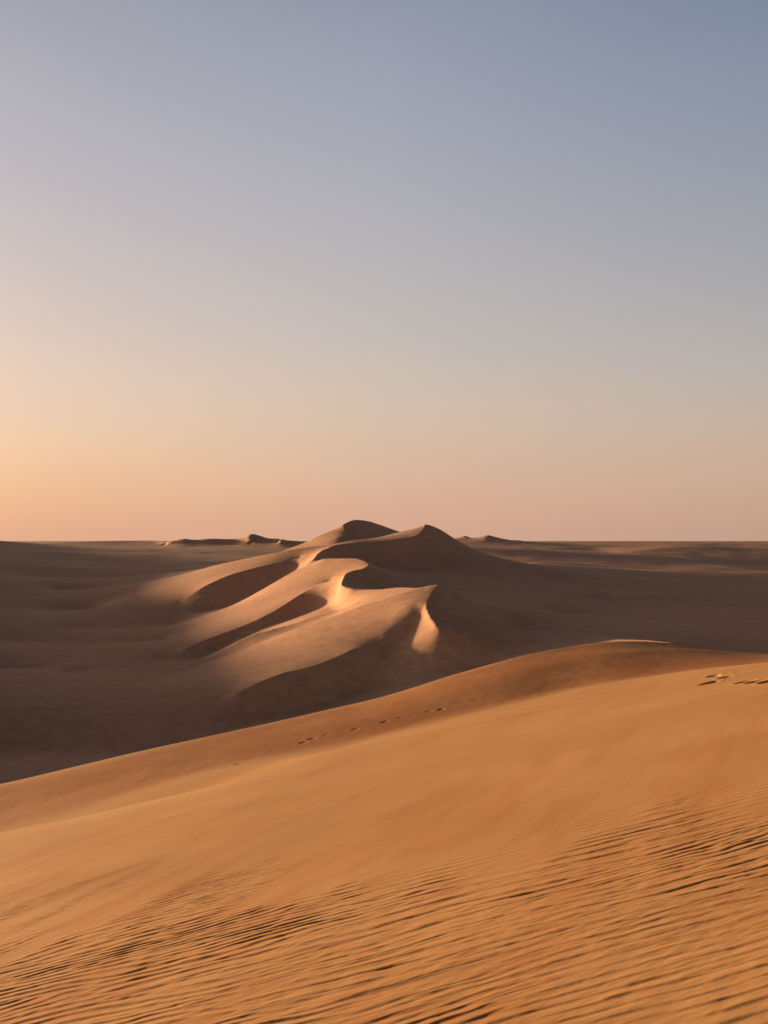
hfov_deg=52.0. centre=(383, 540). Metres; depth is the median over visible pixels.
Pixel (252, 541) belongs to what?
hills
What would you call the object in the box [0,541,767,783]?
desert floor
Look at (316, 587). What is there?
dune
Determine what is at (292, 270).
sky
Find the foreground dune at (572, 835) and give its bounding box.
[0,641,767,1023]
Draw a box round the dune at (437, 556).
[145,524,551,597]
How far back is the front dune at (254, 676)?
239.02 m
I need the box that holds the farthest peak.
[284,520,398,550]
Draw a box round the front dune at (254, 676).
[191,585,520,722]
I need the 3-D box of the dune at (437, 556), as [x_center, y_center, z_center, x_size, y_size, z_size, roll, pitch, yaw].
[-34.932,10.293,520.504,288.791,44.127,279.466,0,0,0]
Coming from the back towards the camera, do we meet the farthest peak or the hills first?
the hills
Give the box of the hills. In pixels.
[29,534,306,548]
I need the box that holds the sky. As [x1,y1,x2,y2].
[0,0,767,540]
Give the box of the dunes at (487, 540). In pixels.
[454,535,538,546]
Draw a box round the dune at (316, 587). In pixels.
[170,554,426,658]

